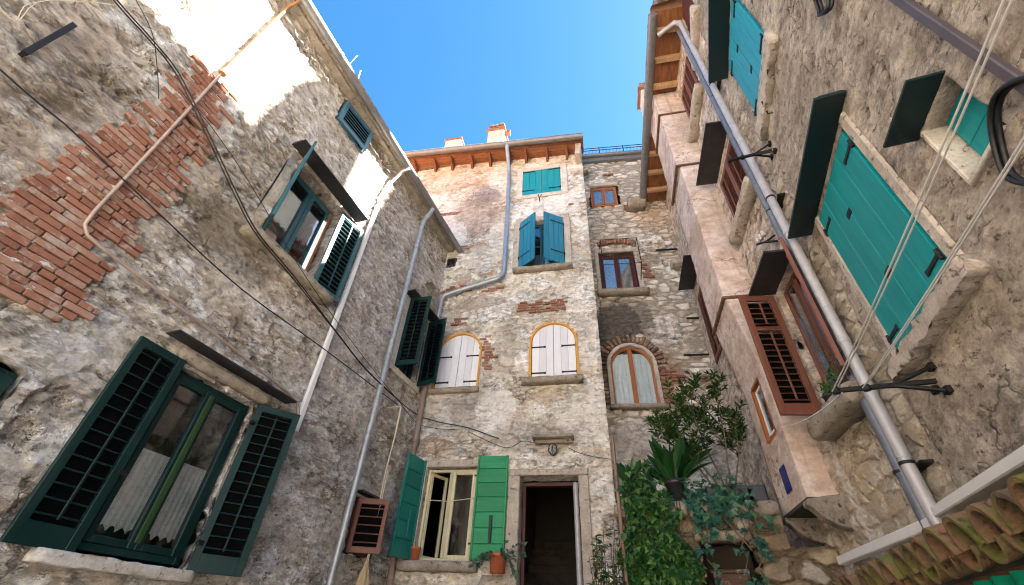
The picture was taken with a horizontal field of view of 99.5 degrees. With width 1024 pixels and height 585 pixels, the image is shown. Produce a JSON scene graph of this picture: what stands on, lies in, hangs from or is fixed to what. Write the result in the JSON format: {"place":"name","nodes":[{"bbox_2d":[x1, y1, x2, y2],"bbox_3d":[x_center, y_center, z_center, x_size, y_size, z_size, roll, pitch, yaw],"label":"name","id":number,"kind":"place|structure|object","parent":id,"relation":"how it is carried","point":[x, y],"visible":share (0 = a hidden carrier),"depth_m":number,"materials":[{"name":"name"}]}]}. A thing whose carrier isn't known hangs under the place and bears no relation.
{"place":"outdoors","nodes":[
{"label":"outdoors","id":0,"kind":"place"},
{"bbox_2d":[311,0,652,153],"label":"sky","id":1,"kind":"structure","parent":0,"point":[435,71],"materials":[{"name":"blue"}]},
{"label":"ground","id":2,"kind":"structure","parent":0,"visible":0},
{"bbox_2d":[0,0,462,584],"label":"house","id":3,"kind":"structure","parent":2,"relation":"on","point":[176,408],"depth_m":4.92,"materials":[{"name":"paint"}]},
{"bbox_2d":[0,362,16,395],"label":"window","id":4,"kind":"structure","parent":3,"relation":"in","point":[7,376],"depth_m":3.32,"materials":[{"name":"green paint"}]},
{"bbox_2d":[17,22,76,57],"bbox_3d":[-4.163,-2.260,3.883,0.140,0.620,0.045,-11,-41,16],"label":"iron bar","id":5,"kind":"object","parent":3,"relation":"attached to","point":[43,42],"visible":1,"depth_m":3.83,"materials":[{"name":"black metal"}]},
{"bbox_2d":[0,0,178,20],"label":"hanging wire","id":6,"kind":"object","parent":3,"relation":"attached to","point":[77,1],"visible":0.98,"depth_m":4.07,"materials":[{"name":"rubber"}]},
{"bbox_2d":[136,0,158,98],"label":"hanging wire","id":7,"kind":"object","parent":6,"relation":"hanging from","point":[155,49],"visible":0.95,"depth_m":4.71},
{"bbox_2d":[0,329,300,582],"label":"window","id":8,"kind":"structure","parent":3,"relation":"in","point":[141,521],"depth_m":4.25,"materials":[{"name":"green paint"}]},
{"bbox_2d":[0,68,396,403],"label":"overhead cable","id":9,"kind":"object","parent":3,"relation":"attached to","point":[81,139],"visible":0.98,"depth_m":4.48,"materials":[{"name":"black rubber"}]},
{"bbox_2d":[183,94,400,403],"bbox_3d":[-2.788,-0.108,6.214,0.009,1.329,5.164,-11,-41,16],"label":"overhead cable","id":10,"kind":"object","parent":3,"relation":"attached to","point":[282,238],"visible":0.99,"depth_m":5.71,"materials":[{"name":"black rubber"}]},
{"bbox_2d":[239,139,367,304],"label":"window","id":11,"kind":"structure","parent":3,"relation":"in","point":[299,216],"depth_m":6.76,"materials":[{"name":"blue paint"}]},
{"bbox_2d":[113,0,498,438],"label":"overhead cable","id":12,"kind":"object","parent":3,"relation":"attached to","point":[307,294],"visible":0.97,"depth_m":5.33,"materials":[{"name":"black rubber"}]},
{"bbox_2d":[335,101,373,152],"bbox_3d":[-3.197,-3.117,8.365,0.585,0.750,0.860,-11,-41,16],"label":"window","id":13,"kind":"structure","parent":3,"relation":"in","point":[355,127],"depth_m":8.27,"materials":[{"name":"blue paint"}]},
{"bbox_2d":[343,489,389,558],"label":"window","id":14,"kind":"structure","parent":3,"relation":"in","point":[364,537],"depth_m":6.40,"materials":[{"name":"red wood"}]},
{"bbox_2d":[355,406,401,584],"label":"hanging bundle","id":15,"kind":"object","parent":3,"relation":"hanging from","point":[363,577],"visible":0.94,"depth_m":6.17,"materials":[{"name":"fabric"}]},
{"bbox_2d":[389,289,446,392],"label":"window","id":16,"kind":"structure","parent":3,"relation":"in","point":[406,352],"depth_m":8.79,"materials":[{"name":"green paint"}]},
{"bbox_2d":[477,575,508,584],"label":"stone landing","id":17,"kind":"object","parent":2,"relation":"on","point":[491,580],"visible":0.93,"depth_m":6.61,"materials":[{"name":"beige stone"}]},
{"bbox_2d":[384,123,622,584],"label":"house","id":18,"kind":"structure","parent":2,"relation":"on","point":[520,358],"depth_m":8.94,"materials":[{"name":"stone"}]},
{"bbox_2d":[389,452,508,573],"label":"window","id":19,"kind":"structure","parent":18,"relation":"in","point":[464,515],"depth_m":7.43,"materials":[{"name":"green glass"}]},
{"bbox_2d":[410,546,420,559],"bbox_3d":[-1.568,4.233,7.031,0.162,0.190,0.162,-11,-41,16],"label":"flower pot","id":20,"kind":"object","parent":19,"relation":"on","point":[415,551],"visible":0.82,"depth_m":6.99,"materials":[{"name":"ceramic"}]},
{"bbox_2d":[427,332,481,394],"bbox_3d":[-1.153,1.505,9.313,1.060,1.496,0.305,-5,-40,10],"label":"window","id":21,"kind":"structure","parent":18,"relation":"in","point":[460,358],"depth_m":9.23,"materials":[{"name":"white wood"}]},
{"bbox_2d":[468,540,526,579],"bbox_3d":[-0.238,3.972,6.489,0.866,0.483,0.719,-11,-41,16],"label":"potted ivy","id":22,"kind":"object","parent":18,"relation":"on","point":[498,560],"visible":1,"depth_m":6.45,"materials":[{"name":"ceramic"}]},
{"bbox_2d":[468,431,610,459],"bbox_3d":[0.424,2.732,7.787,2.590,0.578,0.012,-5,-40,10],"label":"lamp wire","id":23,"kind":"object","parent":18,"relation":"attached to","point":[539,444],"visible":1,"depth_m":7.84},
{"bbox_2d":[516,163,567,199],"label":"window","id":24,"kind":"structure","parent":18,"relation":"in","point":[554,177],"depth_m":12.61,"materials":[{"name":"teal paint"}]},
{"bbox_2d":[512,211,572,274],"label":"window","id":25,"kind":"structure","parent":18,"relation":"in","point":[546,246],"depth_m":10.84,"materials":[{"name":"blue paint"}]},
{"bbox_2d":[503,468,594,584],"bbox_3d":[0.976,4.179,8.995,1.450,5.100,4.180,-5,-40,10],"label":"doorway","id":26,"kind":"structure","parent":18,"relation":"in","point":[557,531],"depth_m":8.34,"materials":[{"name":"stone"}]},
{"bbox_2d":[548,443,556,455],"bbox_3d":[0.713,2.754,7.635,0.161,0.220,0.148,-11,-41,16],"label":"wall lamp","id":27,"kind":"object","parent":18,"relation":"attached to","point":[552,448],"visible":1,"depth_m":7.60,"materials":[{"name":"grey glass"}]},
{"bbox_2d":[521,321,583,385],"bbox_3d":[0.833,1.230,8.980,1.200,1.519,0.376,-5,-40,10],"label":"window","id":28,"kind":"structure","parent":18,"relation":"in","point":[553,347],"depth_m":8.92,"materials":[{"name":"white wood"}]},
{"bbox_2d":[586,527,634,584],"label":"bush","id":29,"kind":"object","parent":2,"relation":"on","point":[606,575],"visible":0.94,"depth_m":4.96,"materials":[{"name":"green plant"}]},
{"bbox_2d":[611,436,628,584],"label":"pole","id":30,"kind":"object","parent":2,"relation":"on","point":[618,495],"visible":0.93,"depth_m":5.39,"materials":[{"name":"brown wood"}]},
{"bbox_2d":[582,144,744,582],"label":"house","id":31,"kind":"structure","parent":2,"relation":"on","point":[651,338],"depth_m":9.97,"materials":[{"name":"stone"}]},
{"bbox_2d":[583,169,598,176],"bbox_3d":[2.299,-3.671,13.326,0.874,0.315,0.239,-11,-41,16],"label":"herb tuft","id":32,"kind":"object","parent":31,"relation":"on","point":[586,172],"visible":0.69,"depth_m":13.30,"materials":[{"name":"green plant"}]},
{"bbox_2d":[588,182,618,207],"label":"window","id":33,"kind":"structure","parent":31,"relation":"in","point":[602,197],"depth_m":12.84,"materials":[{"name":"orange wood"}]},
{"bbox_2d":[594,237,649,297],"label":"window","id":34,"kind":"structure","parent":31,"relation":"in","point":[617,275],"depth_m":10.85,"materials":[{"name":"red wood"}]},
{"bbox_2d":[600,335,674,410],"bbox_3d":[2.572,1.796,9.311,1.486,1.760,0.785,-3,-39,7],"label":"window","id":35,"kind":"structure","parent":31,"relation":"in","point":[634,377],"depth_m":9.08,"materials":[{"name":"orange wood"}]},
{"bbox_2d":[614,500,844,584],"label":"garden wall","id":36,"kind":"structure","parent":2,"relation":"on","point":[789,565],"depth_m":4.89,"materials":[{"name":"stone"}]},
{"bbox_2d":[613,456,641,493],"bbox_3d":[1.579,2.543,5.821,0.402,0.624,0.383,-3,-39,8],"label":"potted plant","id":37,"kind":"object","parent":36,"relation":"on","point":[622,469],"visible":0.23,"depth_m":5.81,"materials":[{"name":"green plant"}]},
{"bbox_2d":[615,459,706,584],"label":"ivy","id":38,"kind":"object","parent":36,"relation":"attached to","point":[654,561],"visible":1,"depth_m":5.05,"materials":[{"name":"green plant"}]},
{"bbox_2d":[628,436,720,503],"bbox_3d":[2.078,2.325,5.731,0.891,0.895,1.083,18,-41,-17],"label":"potted plant","id":39,"kind":"object","parent":36,"relation":"on","point":[673,466],"visible":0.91,"depth_m":5.65,"materials":[{"name":"green plant"}]},
{"bbox_2d":[643,369,750,502],"bbox_3d":[2.526,1.944,5.869,1.452,1.701,1.223,-11,-41,16],"label":"potted shrub","id":40,"kind":"object","parent":36,"relation":"on","point":[673,432],"visible":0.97,"depth_m":5.94,"materials":[{"name":"green plant"}]},
{"bbox_2d":[679,473,776,584],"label":"ivy","id":41,"kind":"object","parent":36,"relation":"attached to","point":[717,504],"visible":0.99,"depth_m":4.99,"materials":[{"name":"green plant"}]},
{"bbox_2d":[748,485,768,500],"bbox_3d":[2.995,2.474,5.265,0.170,0.200,0.220,-11,-41,16],"label":"planter","id":42,"kind":"object","parent":36,"relation":"on","point":[760,492],"visible":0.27,"depth_m":5.19,"materials":[{"name":"grey stone"}]},
{"bbox_2d":[637,0,956,575],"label":"house","id":43,"kind":"structure","parent":2,"relation":"on","point":[768,337],"depth_m":5.39,"materials":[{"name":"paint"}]},
{"bbox_2d":[681,57,703,142],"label":"window","id":44,"kind":"structure","parent":43,"relation":"in","point":[693,90],"depth_m":8.37,"materials":[{"name":"stone"}]},
{"bbox_2d":[678,255,722,363],"bbox_3d":[3.854,0.345,8.851,0.400,2.030,1.140,-5,-40,10],"label":"window","id":45,"kind":"structure","parent":43,"relation":"in","point":[688,275],"depth_m":9.19,"materials":[{"name":"brown wood"}]},
{"bbox_2d":[696,121,756,244],"bbox_3d":[3.263,-1.673,6.624,0.400,1.526,1.180,-5,-40,10],"label":"window","id":46,"kind":"structure","parent":43,"relation":"in","point":[740,195],"depth_m":6.72,"materials":[{"name":"wood"}]},
{"bbox_2d":[751,377,776,443],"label":"window","id":47,"kind":"structure","parent":43,"relation":"in","point":[766,421],"depth_m":5.60,"materials":[{"name":"orange wood"}]},
{"bbox_2d":[779,464,791,493],"bbox_3d":[3.151,2.153,5.000,0.010,0.280,0.190,-5,-40,10],"label":"sign","id":48,"kind":"object","parent":43,"relation":"attached to","point":[785,479],"visible":1,"depth_m":4.99,"materials":[{"name":"blue ceramic"}]},
{"bbox_2d":[738,237,880,440],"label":"window","id":49,"kind":"structure","parent":43,"relation":"in","point":[791,395],"depth_m":4.80,"materials":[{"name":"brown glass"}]},
{"bbox_2d":[816,374,832,401],"bbox_3d":[3.136,0.973,4.296,0.203,0.306,0.199,-11,-41,16],"label":"potted plant","id":50,"kind":"object","parent":43,"relation":"on","point":[827,393],"visible":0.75,"depth_m":4.28,"materials":[{"name":"green plant"}]},
{"bbox_2d":[823,350,848,386],"bbox_3d":[3.082,0.740,4.161,0.209,0.494,0.212,-11,-41,16],"label":"potted plant","id":51,"kind":"object","parent":43,"relation":"on","point":[838,373],"visible":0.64,"depth_m":4.14,"materials":[{"name":"green plant"}]},
{"bbox_2d":[652,0,1023,528],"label":"house","id":52,"kind":"structure","parent":2,"relation":"on","point":[849,107],"depth_m":2.95,"materials":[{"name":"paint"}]},
{"bbox_2d":[681,0,700,70],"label":"window","id":53,"kind":"structure","parent":52,"relation":"in","point":[691,11],"depth_m":7.73,"materials":[{"name":"beige stone"}]},
{"bbox_2d":[708,0,778,140],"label":"window","id":54,"kind":"structure","parent":52,"relation":"in","point":[750,56],"depth_m":5.45,"materials":[{"name":"teal wood"}]},
{"bbox_2d":[727,140,776,162],"bbox_3d":[2.877,-1.647,5.240,0.505,0.224,0.180,-11,-41,16],"label":"clothesline bracket","id":55,"kind":"object","parent":52,"relation":"attached to","point":[759,152],"visible":1,"depth_m":5.20,"materials":[{"name":"black metal"}]},
{"bbox_2d":[813,0,833,16],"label":"cable loop","id":56,"kind":"object","parent":52,"relation":"attached to","point":[819,6],"visible":1,"depth_m":3.38,"materials":[{"name":"black rubber"}]},
{"bbox_2d":[787,90,990,380],"bbox_3d":[2.746,-0.397,3.422,0.280,1.859,1.590,-11,-41,16],"label":"window","id":57,"kind":"structure","parent":52,"relation":"in","point":[867,208],"depth_m":3.24,"materials":[{"name":"teal paint"}]},
{"bbox_2d":[831,362,953,394],"bbox_3d":[2.566,0.651,2.994,0.625,0.224,0.180,-11,-41,16],"label":"clothesline bracket","id":58,"kind":"object","parent":52,"relation":"attached to","point":[903,383],"visible":0.96,"depth_m":2.94,"materials":[{"name":"black metal"}]},
{"bbox_2d":[780,392,842,427],"bbox_3d":[2.614,1.083,3.875,0.011,0.491,1.854,-10,-41,15],"label":"cord","id":59,"kind":"object","parent":58,"relation":"attached to","point":[833,400],"visible":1,"depth_m":3.53,"materials":[{"name":"white plastic"}]},
{"bbox_2d":[831,0,1013,391],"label":"clothesline","id":60,"kind":"object","parent":58,"relation":"attached to","point":[958,108],"visible":1,"depth_m":1.66,"materials":[{"name":"white plastic"}]},
{"bbox_2d":[862,136,1023,387],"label":"clothesline","id":61,"kind":"object","parent":58,"relation":"attached to","point":[905,326],"visible":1,"depth_m":1.90,"materials":[{"name":"white plastic"}]},
{"bbox_2d":[883,70,1006,185],"bbox_3d":[2.414,-0.873,2.363,0.340,0.540,0.440,-11,-41,16],"label":"window","id":62,"kind":"structure","parent":52,"relation":"in","point":[969,152],"depth_m":2.44,"materials":[{"name":"teal paint"}]},
{"bbox_2d":[987,75,1023,185],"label":"cable loop","id":63,"kind":"object","parent":52,"relation":"attached to","point":[999,150],"visible":0.95,"depth_m":2.04,"materials":[{"name":"black rubber"}]},
{"bbox_2d":[832,445,1023,584],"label":"lean to roof","id":64,"kind":"object","parent":2,"relation":"on","point":[975,536],"visible":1,"depth_m":1.94,"materials":[{"name":"tile"}]}
]}

